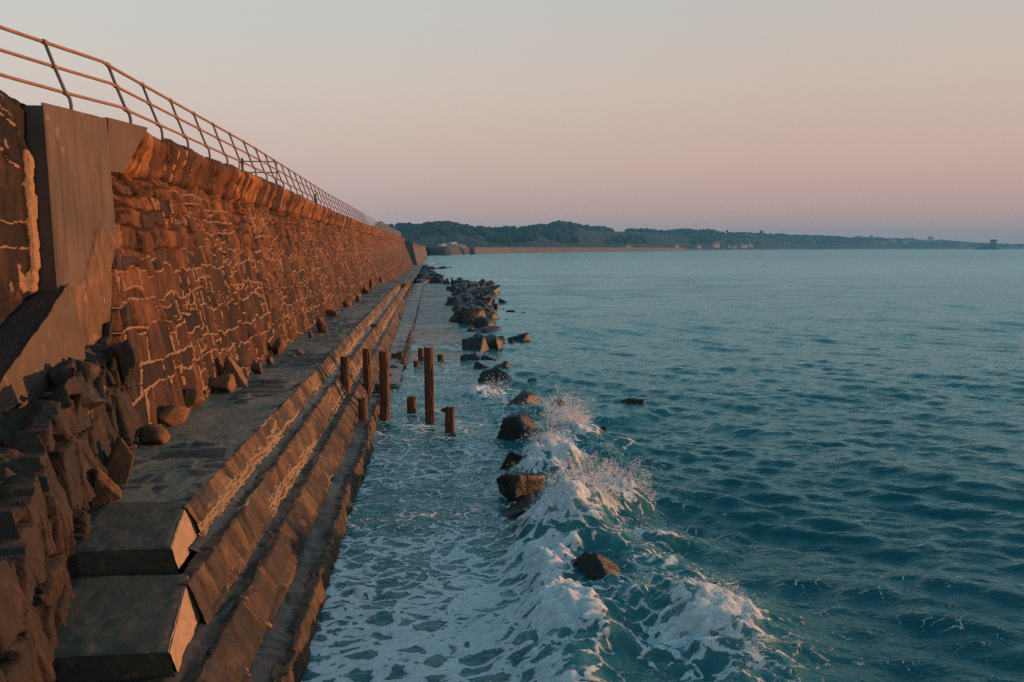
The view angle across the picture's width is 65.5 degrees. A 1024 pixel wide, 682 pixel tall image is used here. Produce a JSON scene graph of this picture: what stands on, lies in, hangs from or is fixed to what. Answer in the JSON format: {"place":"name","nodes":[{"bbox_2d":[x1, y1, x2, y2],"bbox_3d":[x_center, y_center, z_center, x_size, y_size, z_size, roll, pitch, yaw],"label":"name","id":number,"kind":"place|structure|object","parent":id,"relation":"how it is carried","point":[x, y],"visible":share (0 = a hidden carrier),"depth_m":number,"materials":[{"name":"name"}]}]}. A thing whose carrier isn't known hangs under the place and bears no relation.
{"place":"outdoors","nodes":[
{"label":"outdoors","id":0,"kind":"place"},
{"bbox_2d":[172,516,199,573],"bbox_3d":[-4.966,2.719,10.319,2.080,1.300,3.250,-1,7,-6],"label":"terrace bed","id":1,"kind":"object","parent":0,"point":[188,559],"depth_m":9.71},
{"bbox_2d":[90,265,422,515],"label":"terrace","id":2,"kind":"structure","parent":0,"point":[211,434],"depth_m":14.45,"materials":[{"name":"concrete"}]},
{"bbox_2d":[0,321,170,681],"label":"footing wall","id":3,"kind":"structure","parent":2,"relation":"on","point":[47,494],"depth_m":8.06,"materials":[{"name":"stone"}]},
{"bbox_2d":[0,435,11,446],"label":"rubble stone","id":4,"kind":"object","parent":3,"relation":"on","point":[4,441],"visible":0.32,"depth_m":8.56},
{"bbox_2d":[0,448,17,454],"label":"rubble stone","id":5,"kind":"object","parent":3,"relation":"on","point":[6,451],"visible":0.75,"depth_m":8.09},
{"bbox_2d":[2,405,15,412],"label":"rubble stone","id":6,"kind":"object","parent":3,"relation":"on","point":[8,408],"visible":1,"depth_m":9.26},
{"bbox_2d":[0,283,85,423],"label":"ramp","id":7,"kind":"structure","parent":3,"relation":"on","point":[41,335],"depth_m":10.40,"materials":[{"name":"concrete"}]},
{"bbox_2d":[12,402,22,407],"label":"rubble stone","id":8,"kind":"object","parent":7,"relation":"on","point":[17,404],"visible":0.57,"depth_m":9.50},
{"bbox_2d":[0,90,40,327],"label":"old wall","id":9,"kind":"structure","parent":7,"relation":"on","point":[20,265],"depth_m":10.77,"materials":[{"name":"stone"}]},
{"bbox_2d":[38,392,51,398],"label":"rubble stone","id":10,"kind":"object","parent":3,"relation":"on","point":[45,395],"visible":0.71,"depth_m":9.76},
{"bbox_2d":[48,360,75,383],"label":"boulder","id":11,"kind":"object","parent":3,"relation":"on","point":[54,371],"visible":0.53,"depth_m":10.41,"materials":[{"name":"stone"}]},
{"bbox_2d":[68,357,100,381],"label":"boulder","id":12,"kind":"object","parent":3,"relation":"on","point":[89,370],"visible":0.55,"depth_m":11.00,"materials":[{"name":"stone"}]},
{"bbox_2d":[80,392,107,409],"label":"boulder","id":13,"kind":"object","parent":3,"relation":"on","point":[89,401],"visible":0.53,"depth_m":10.38,"materials":[{"name":"stone"}]},
{"bbox_2d":[94,340,141,372],"bbox_3d":[-6.165,0.220,12.341,0.788,0.483,0.511,-1,7,-6],"label":"boulder","id":14,"kind":"object","parent":3,"relation":"on","point":[108,354],"visible":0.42,"depth_m":12.14,"materials":[{"name":"stone"}]},
{"bbox_2d":[113,339,136,385],"bbox_3d":[-5.814,0.319,11.972,0.255,0.706,0.433,-5,8,-36],"label":"boulder","id":15,"kind":"object","parent":3,"relation":"on","point":[125,356],"visible":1,"depth_m":11.84,"materials":[{"name":"stone"}]},
{"bbox_2d":[75,437,99,471],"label":"boulder","id":16,"kind":"object","parent":2,"relation":"on","point":[90,461],"visible":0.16,"depth_m":9.66,"materials":[{"name":"stone"}]},
{"bbox_2d":[90,468,121,507],"bbox_3d":[-4.979,1.794,9.687,0.463,0.552,0.303,-1,7,-6],"label":"boulder","id":17,"kind":"object","parent":2,"relation":"on","point":[107,489],"visible":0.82,"depth_m":9.59,"materials":[{"name":"stone"}]},
{"bbox_2d":[107,437,133,484],"bbox_3d":[-5.173,1.610,10.499,0.382,0.728,0.162,-1,7,-11],"label":"boulder","id":18,"kind":"object","parent":2,"relation":"on","point":[120,460],"visible":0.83,"depth_m":10.45,"materials":[{"name":"stone"}]},
{"bbox_2d":[75,501,198,576],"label":"concrete block","id":19,"kind":"structure","parent":2,"relation":"on","point":[134,538],"depth_m":8.85,"materials":[{"name":"concrete"}]},
{"bbox_2d":[139,423,170,443],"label":"boulder","id":20,"kind":"object","parent":2,"relation":"on","point":[154,433],"visible":0.85,"depth_m":12.56,"materials":[{"name":"stone"}]},
{"bbox_2d":[157,404,190,425],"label":"boulder","id":21,"kind":"object","parent":2,"relation":"on","point":[170,415],"visible":0.89,"depth_m":13.90,"materials":[{"name":"stone"}]},
{"bbox_2d":[184,387,204,407],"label":"boulder","id":22,"kind":"object","parent":2,"relation":"on","point":[194,397],"visible":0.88,"depth_m":15.43,"materials":[{"name":"stone"}]},
{"bbox_2d":[209,373,236,392],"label":"boulder","id":23,"kind":"object","parent":2,"relation":"on","point":[225,382],"visible":0.98,"depth_m":17.04,"materials":[{"name":"stone"}]},
{"bbox_2d":[222,356,248,386],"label":"boulder","id":24,"kind":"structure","parent":2,"relation":"on","point":[230,366],"depth_m":17.80,"materials":[{"name":"stone"}]},
{"bbox_2d":[243,370,249,378],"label":"boulder","id":25,"kind":"object","parent":2,"relation":"on","point":[246,373],"visible":0.5,"depth_m":18.96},
{"bbox_2d":[251,362,261,373],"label":"boulder","id":26,"kind":"object","parent":2,"relation":"on","point":[256,367],"visible":1,"depth_m":19.59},
{"bbox_2d":[266,357,272,363],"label":"boulder","id":27,"kind":"object","parent":2,"relation":"on","point":[269,360],"visible":0.98,"depth_m":21.17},
{"bbox_2d":[271,337,285,354],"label":"boulder","id":28,"kind":"object","parent":2,"relation":"on","point":[278,346],"visible":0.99,"depth_m":23.11,"materials":[{"name":"stone"}]},
{"bbox_2d":[316,317,326,332],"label":"boulder","id":29,"kind":"object","parent":2,"relation":"on","point":[321,325],"visible":0.98,"depth_m":29.01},
{"bbox_2d":[326,309,337,316],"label":"boulder","id":30,"kind":"object","parent":2,"relation":"on","point":[330,313],"visible":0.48,"depth_m":35.55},
{"bbox_2d":[343,298,351,306],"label":"boulder","id":31,"kind":"object","parent":2,"relation":"on","point":[347,302],"visible":0.89,"depth_m":42.08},
{"bbox_2d":[362,285,368,293],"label":"boulder","id":32,"kind":"object","parent":2,"relation":"on","point":[365,290],"visible":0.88,"depth_m":53.55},
{"bbox_2d":[375,283,422,383],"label":"apron","id":33,"kind":"object","parent":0,"point":[407,319],"visible":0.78,"depth_m":44.21,"materials":[{"name":"concrete"}]},
{"bbox_2d":[397,351,402,358],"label":"timber post","id":34,"kind":"object","parent":33,"relation":"on","point":[399,354],"visible":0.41,"depth_m":32.88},
{"bbox_2d":[0,0,1023,243],"label":"sky","id":35,"kind":"structure","parent":0,"point":[899,119],"materials":[{"name":"pink"}]},
{"bbox_2d":[301,249,1023,681],"bbox_3d":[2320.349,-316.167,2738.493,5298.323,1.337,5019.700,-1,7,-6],"label":"sea","id":36,"kind":"structure","parent":0,"point":[829,443],"depth_m":15.81,"materials":[{"name":"liquid"}]},
{"bbox_2d":[111,131,412,427],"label":"sea wall","id":37,"kind":"structure","parent":36,"relation":"on","point":[216,265],"depth_m":18.96,"materials":[{"name":"stone"}]},
{"bbox_2d":[23,102,147,348],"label":"concrete buttress","id":38,"kind":"structure","parent":37,"relation":"attached to","point":[79,157],"depth_m":12.06,"materials":[{"name":"concrete"}]},
{"bbox_2d":[0,25,367,223],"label":"railing","id":39,"kind":"object","parent":37,"relation":"on","point":[68,94],"visible":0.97,"depth_m":15.57,"materials":[{"name":"metal"}]},
{"bbox_2d":[239,161,277,183],"bbox_3d":[-9.457,-6.111,29.704,1.398,1.192,0.048,-1,7,-6],"label":"railing","id":40,"kind":"object","parent":37,"relation":"on","point":[262,172],"visible":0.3,"depth_m":29.67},
{"bbox_2d":[367,215,400,236],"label":"railing","id":41,"kind":"object","parent":37,"relation":"on","point":[389,230],"visible":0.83,"depth_m":103.69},
{"bbox_2d":[358,397,367,419],"bbox_3d":[-3.843,2.181,20.649,0.267,1.465,0.241,-1,7,-6],"label":"timber post","id":42,"kind":"object","parent":36,"relation":"in","point":[362,408],"visible":0.42,"depth_m":20.51,"materials":[{"name":"wood"}]},
{"bbox_2d":[407,243,424,264],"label":"sea wall","id":43,"kind":"structure","parent":36,"relation":"in","point":[415,251],"depth_m":226.48,"materials":[{"name":"concrete"}]},
{"bbox_2d":[415,278,429,283],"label":"sea rock","id":44,"kind":"object","parent":36,"relation":"in","point":[425,281],"visible":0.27,"depth_m":103.13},
{"bbox_2d":[422,246,426,259],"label":"sea wall","id":45,"kind":"structure","parent":36,"relation":"in","point":[424,251],"depth_m":376.89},
{"bbox_2d":[407,284,464,363],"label":"apron","id":46,"kind":"object","parent":36,"relation":"in","point":[433,326],"visible":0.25,"depth_m":48.18,"materials":[{"name":"concrete"}]},
{"bbox_2d":[249,397,379,681],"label":"stone step","id":47,"kind":"object","parent":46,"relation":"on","point":[283,654],"visible":0.73,"depth_m":10.95,"materials":[{"name":"stone"}]},
{"bbox_2d":[101,298,405,681],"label":"stone step","id":48,"kind":"object","parent":47,"relation":"on","point":[225,643],"visible":0.49,"depth_m":10.19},
{"bbox_2d":[54,574,199,681],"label":"concrete block","id":49,"kind":"structure","parent":48,"relation":"on","point":[126,627],"depth_m":7.61,"materials":[{"name":"concrete"}]},
{"bbox_2d":[177,278,410,623],"bbox_3d":[-7.579,-2.134,50.050,0.512,0.540,84.361,-1,7,-6],"label":"stone step","id":50,"kind":"object","parent":48,"relation":"on","point":[223,548],"visible":0.94,"depth_m":11.74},
{"bbox_2d":[178,283,400,536],"bbox_3d":[-6.964,-1.384,40.130,0.421,0.418,61.802,-1,7,-6],"label":"stone step","id":51,"kind":"object","parent":50,"relation":"on","point":[206,504],"visible":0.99,"depth_m":13.56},
{"bbox_2d":[340,356,350,393],"bbox_3d":[-4.582,1.192,21.916,0.273,1.575,0.273,-1,7,-6],"label":"timber post","id":52,"kind":"object","parent":48,"relation":"on","point":[345,371],"visible":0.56,"depth_m":21.79,"materials":[{"name":"wood"}]},
{"bbox_2d":[363,348,371,397],"bbox_3d":[-4.339,1.344,23.827,0.298,2.290,0.274,-1,7,-6],"label":"timber post","id":53,"kind":"object","parent":48,"relation":"on","point":[367,378],"visible":0.66,"depth_m":23.68,"materials":[{"name":"wood"}]},
{"bbox_2d":[379,350,389,420],"bbox_3d":[-3.511,1.504,21.951,0.291,2.509,0.290,-1,7,-6],"label":"timber post","id":54,"kind":"object","parent":46,"relation":"on","point":[384,381],"visible":0.8,"depth_m":21.81,"materials":[{"name":"wood"}]},
{"bbox_2d":[400,284,423,367],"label":"kerb","id":55,"kind":"structure","parent":46,"relation":"on","point":[406,350],"depth_m":38.30,"materials":[{"name":"concrete"}]},
{"bbox_2d":[407,396,416,411],"bbox_3d":[-2.906,2.112,23.134,0.288,1.026,0.285,-1,7,-6],"label":"timber post","id":56,"kind":"object","parent":46,"relation":"on","point":[411,403],"visible":0.5,"depth_m":23.00,"materials":[{"name":"wood"}]},
{"bbox_2d":[418,348,423,360],"bbox_3d":[-3.856,0.828,33.760,0.262,1.104,0.266,-1,7,-6],"label":"timber post","id":57,"kind":"object","parent":46,"relation":"on","point":[420,354],"visible":0.57,"depth_m":33.64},
{"bbox_2d":[424,346,434,422],"bbox_3d":[-2.257,1.460,21.783,0.275,2.634,0.278,-1,7,-6],"label":"timber post","id":58,"kind":"object","parent":46,"relation":"on","point":[429,384],"visible":0.85,"depth_m":21.66,"materials":[{"name":"wood"}]},
{"bbox_2d":[437,354,443,360],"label":"timber post","id":59,"kind":"object","parent":46,"relation":"on","point":[440,357],"visible":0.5,"depth_m":33.85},
{"bbox_2d":[441,406,454,433],"bbox_3d":[-1.656,2.298,20.588,0.379,1.248,0.267,-1,7,-6],"label":"timber post","id":60,"kind":"object","parent":46,"relation":"on","point":[449,419],"visible":0.69,"depth_m":20.47,"materials":[{"name":"wood"}]},
{"bbox_2d":[429,275,444,283],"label":"sea rock","id":61,"kind":"object","parent":36,"relation":"in","point":[434,279],"visible":0.34,"depth_m":105.28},
{"bbox_2d":[426,246,449,254],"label":"sea wall","id":62,"kind":"structure","parent":36,"relation":"in","point":[437,250],"depth_m":530.77,"materials":[{"name":"concrete"}]},
{"bbox_2d":[445,296,460,305],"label":"sea rock","id":63,"kind":"object","parent":36,"relation":"in","point":[450,301],"visible":0.34,"depth_m":64.66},
{"bbox_2d":[449,284,456,291],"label":"sea rock","id":64,"kind":"object","parent":36,"relation":"in","point":[452,287],"visible":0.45,"depth_m":84.22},
{"bbox_2d":[452,298,464,310],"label":"sea rock","id":65,"kind":"object","parent":36,"relation":"in","point":[457,303],"visible":0.26,"depth_m":59.11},
{"bbox_2d":[449,247,468,253],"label":"sea wall","id":66,"kind":"structure","parent":36,"relation":"in","point":[459,250],"depth_m":589.39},
{"bbox_2d":[449,306,469,322],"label":"sea rock","id":67,"kind":"object","parent":36,"relation":"in","point":[455,318],"visible":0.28,"depth_m":50.41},
{"bbox_2d":[453,305,465,316],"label":"sea rock","id":68,"kind":"object","parent":36,"relation":"in","point":[456,311],"visible":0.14,"depth_m":50.76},
{"bbox_2d":[458,293,473,297],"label":"sea rock","id":69,"kind":"object","parent":36,"relation":"in","point":[464,295],"visible":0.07,"depth_m":65.86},
{"bbox_2d":[463,297,471,302],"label":"sea rock","id":70,"kind":"object","parent":36,"relation":"in","point":[465,299],"visible":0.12,"depth_m":61.98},
{"bbox_2d":[458,307,482,323],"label":"sea rock","id":71,"kind":"object","parent":36,"relation":"in","point":[466,315],"visible":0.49,"depth_m":49.84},
{"bbox_2d":[460,353,480,360],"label":"sea rock","id":72,"kind":"object","parent":36,"relation":"in","point":[465,357],"visible":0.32,"depth_m":33.83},
{"bbox_2d":[469,247,474,253],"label":"wall buttress","id":73,"kind":"structure","parent":36,"relation":"in","point":[471,250],"depth_m":596.29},
{"bbox_2d":[466,295,481,302],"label":"sea rock","id":74,"kind":"object","parent":36,"relation":"in","point":[474,299],"visible":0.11,"depth_m":62.87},
{"bbox_2d":[469,283,479,287],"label":"sea rock","id":75,"kind":"object","parent":36,"relation":"in","point":[476,285],"visible":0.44,"depth_m":86.31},
{"bbox_2d":[462,335,489,350],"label":"sea rock","id":76,"kind":"object","parent":36,"relation":"in","point":[478,343],"visible":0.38,"depth_m":37.28,"materials":[{"name":"stone"}]},
{"bbox_2d":[469,305,486,316],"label":"sea rock","id":77,"kind":"object","parent":36,"relation":"in","point":[481,308],"visible":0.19,"depth_m":51.64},
{"bbox_2d":[470,290,487,293],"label":"sea rock","id":78,"kind":"object","parent":36,"relation":"in","point":[484,291],"visible":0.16,"depth_m":76.02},
{"bbox_2d":[475,295,485,300],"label":"sea rock","id":79,"kind":"object","parent":36,"relation":"in","point":[482,297],"visible":0.16,"depth_m":63.06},
{"bbox_2d":[473,361,488,367],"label":"sea rock","id":80,"kind":"object","parent":36,"relation":"in","point":[478,364],"visible":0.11,"depth_m":31.38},
{"bbox_2d":[475,300,487,309],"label":"sea rock","id":81,"kind":"object","parent":36,"relation":"in","point":[480,303],"visible":0.22,"depth_m":55.80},
{"bbox_2d":[470,317,496,327],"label":"sea rock","id":82,"kind":"object","parent":36,"relation":"in","point":[478,322],"visible":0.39,"depth_m":46.83,"materials":[{"name":"stone"}]},
{"bbox_2d":[481,355,495,360],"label":"sea rock","id":83,"kind":"object","parent":36,"relation":"in","point":[484,357],"visible":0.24,"depth_m":34.13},
{"bbox_2d":[484,295,492,304],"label":"sea rock","id":84,"kind":"object","parent":36,"relation":"in","point":[489,298],"visible":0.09,"depth_m":63.31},
{"bbox_2d":[477,326,500,332],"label":"sea rock","id":85,"kind":"object","parent":36,"relation":"in","point":[485,329],"visible":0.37,"depth_m":45.74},
{"bbox_2d":[485,293,494,301],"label":"sea rock","id":86,"kind":"object","parent":36,"relation":"in","point":[493,295],"visible":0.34,"depth_m":71.22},
{"bbox_2d":[483,284,499,293],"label":"sea rock","id":87,"kind":"object","parent":36,"relation":"in","point":[496,288],"visible":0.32,"depth_m":82.91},
{"bbox_2d":[484,334,502,349],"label":"sea rock","id":88,"kind":"object","parent":36,"relation":"in","point":[495,342],"visible":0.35,"depth_m":37.83,"materials":[{"name":"stone"}]},
{"bbox_2d":[488,311,498,318],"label":"sea rock","id":89,"kind":"object","parent":36,"relation":"in","point":[493,315],"visible":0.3,"depth_m":53.63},
{"bbox_2d":[478,367,511,382],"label":"sea rock","id":90,"kind":"object","parent":36,"relation":"in","point":[496,372],"visible":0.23,"depth_m":28.16,"materials":[{"name":"stone"}]},
{"bbox_2d":[492,303,499,308],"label":"sea rock","id":91,"kind":"object","parent":36,"relation":"in","point":[496,306],"visible":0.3,"depth_m":63.07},
{"bbox_2d":[493,361,509,367],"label":"sea rock","id":92,"kind":"object","parent":36,"relation":"in","point":[503,364],"visible":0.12,"depth_m":31.07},
{"bbox_2d":[462,375,552,484],"bbox_3d":[0.066,1.992,21.560,2.626,0.638,11.950,-1,7,-6],"label":"spray","id":93,"kind":"object","parent":36,"relation":"on","point":[495,389],"visible":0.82,"depth_m":25.35,"materials":[{"name":"white"}]},
{"bbox_2d":[500,451,521,469],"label":"sea rock","id":94,"kind":"object","parent":36,"relation":"in","point":[511,458],"visible":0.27,"depth_m":16.85,"materials":[{"name":"stone"}]},
{"bbox_2d":[497,413,536,439],"bbox_3d":[0.259,2.700,19.909,1.240,1.779,1.177,-7,9,-44],"label":"sea rock","id":95,"kind":"object","parent":36,"relation":"in","point":[512,425],"visible":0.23,"depth_m":19.76,"materials":[{"name":"stone"}]},
{"bbox_2d":[507,332,530,340],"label":"sea rock","id":96,"kind":"object","parent":36,"relation":"in","point":[522,336],"visible":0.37,"depth_m":42.12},
{"bbox_2d":[496,472,545,501],"bbox_3d":[0.205,3.183,15.566,0.984,1.394,0.591,-5,8,-38],"label":"sea rock","id":97,"kind":"object","parent":36,"relation":"in","point":[515,486],"visible":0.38,"depth_m":15.22,"materials":[{"name":"stone"}]},
{"bbox_2d":[507,389,539,405],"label":"sea rock","id":98,"kind":"object","parent":36,"relation":"in","point":[523,395],"visible":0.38,"depth_m":23.75,"materials":[{"name":"stone"}]},
{"bbox_2d":[505,489,543,517],"bbox_3d":[0.345,3.281,14.548,1.129,1.065,0.723,-2,7,-14],"label":"sea rock","id":99,"kind":"object","parent":36,"relation":"in","point":[517,509],"visible":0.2,"depth_m":14.43,"materials":[{"name":"stone"}]},
{"bbox_2d":[516,384,593,452],"bbox_3d":[1.024,1.812,18.406,1.516,1.230,4.080,2,7,14],"label":"spray","id":100,"kind":"object","parent":36,"relation":"on","point":[570,416],"visible":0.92,"depth_m":19.07,"materials":[{"name":"white"}]},
{"bbox_2d":[551,398,567,404],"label":"sea rock","id":101,"kind":"object","parent":36,"relation":"in","point":[561,400],"visible":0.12,"depth_m":24.38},
{"bbox_2d":[473,247,685,253],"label":"sea wall","id":102,"kind":"structure","parent":36,"relation":"in","point":[481,250],"depth_m":853.20,"materials":[{"name":"concrete"}]},
{"bbox_2d":[523,447,661,523],"bbox_3d":[1.348,2.464,13.856,1.481,1.303,3.293,5,8,37],"label":"spray","id":103,"kind":"object","parent":36,"relation":"on","point":[595,476],"visible":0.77,"depth_m":13.73,"materials":[{"name":"white"}]},
{"bbox_2d":[573,551,622,579],"bbox_3d":[1.160,3.480,11.125,1.057,1.060,0.802,-1,7,-6],"label":"sea rock","id":104,"kind":"object","parent":36,"relation":"in","point":[594,566],"visible":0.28,"depth_m":11.04,"materials":[{"name":"stone"}]},
{"bbox_2d":[620,398,644,403],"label":"sea rock","id":105,"kind":"object","parent":36,"relation":"in","point":[632,401],"visible":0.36,"depth_m":24.29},
{"bbox_2d":[585,500,782,670],"bbox_3d":[2.240,3.132,10.938,1.746,0.741,4.701,-1,7,-6],"label":"spray","id":106,"kind":"object","parent":36,"relation":"on","point":[711,590],"visible":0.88,"depth_m":9.89,"materials":[{"name":"white"}]},
{"bbox_2d":[975,245,1004,248],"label":"islet","id":107,"kind":"object","parent":36,"relation":"in","point":[990,247],"visible":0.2,"depth_m":2435.59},
{"bbox_2d":[990,239,996,245],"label":"round tower","id":108,"kind":"structure","parent":107,"relation":"on","point":[993,242],"depth_m":2441.10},
{"bbox_2d":[373,226,1023,249],"bbox_3d":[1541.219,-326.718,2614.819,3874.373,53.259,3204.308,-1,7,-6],"label":"hills","id":109,"kind":"structure","parent":0,"point":[589,238],"depth_m":1750.76,"materials":[{"name":"plant"}]},
{"bbox_2d":[438,243,449,246],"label":"house","id":110,"kind":"structure","parent":109,"relation":"on","point":[444,244],"depth_m":958.35,"materials":[{"name":"stone"}]},
{"bbox_2d":[375,220,1023,246],"bbox_3d":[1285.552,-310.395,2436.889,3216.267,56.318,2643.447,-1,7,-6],"label":"wood","id":111,"kind":"object","parent":109,"relation":"on","point":[559,230],"visible":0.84,"depth_m":1367.72,"materials":[{"name":"green plant"}]},
{"bbox_2d":[711,243,719,247],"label":"house","id":112,"kind":"structure","parent":109,"relation":"on","point":[717,245],"depth_m":1841.91,"materials":[{"name":"tile"}]},
{"bbox_2d":[738,243,747,247],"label":"house","id":113,"kind":"structure","parent":109,"relation":"on","point":[742,245],"depth_m":1973.53,"materials":[{"name":"tile"}]},
{"bbox_2d":[902,239,909,243],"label":"house","id":114,"kind":"structure","parent":109,"relation":"on","point":[905,241],"depth_m":2902.94,"materials":[{"name":"tile"}]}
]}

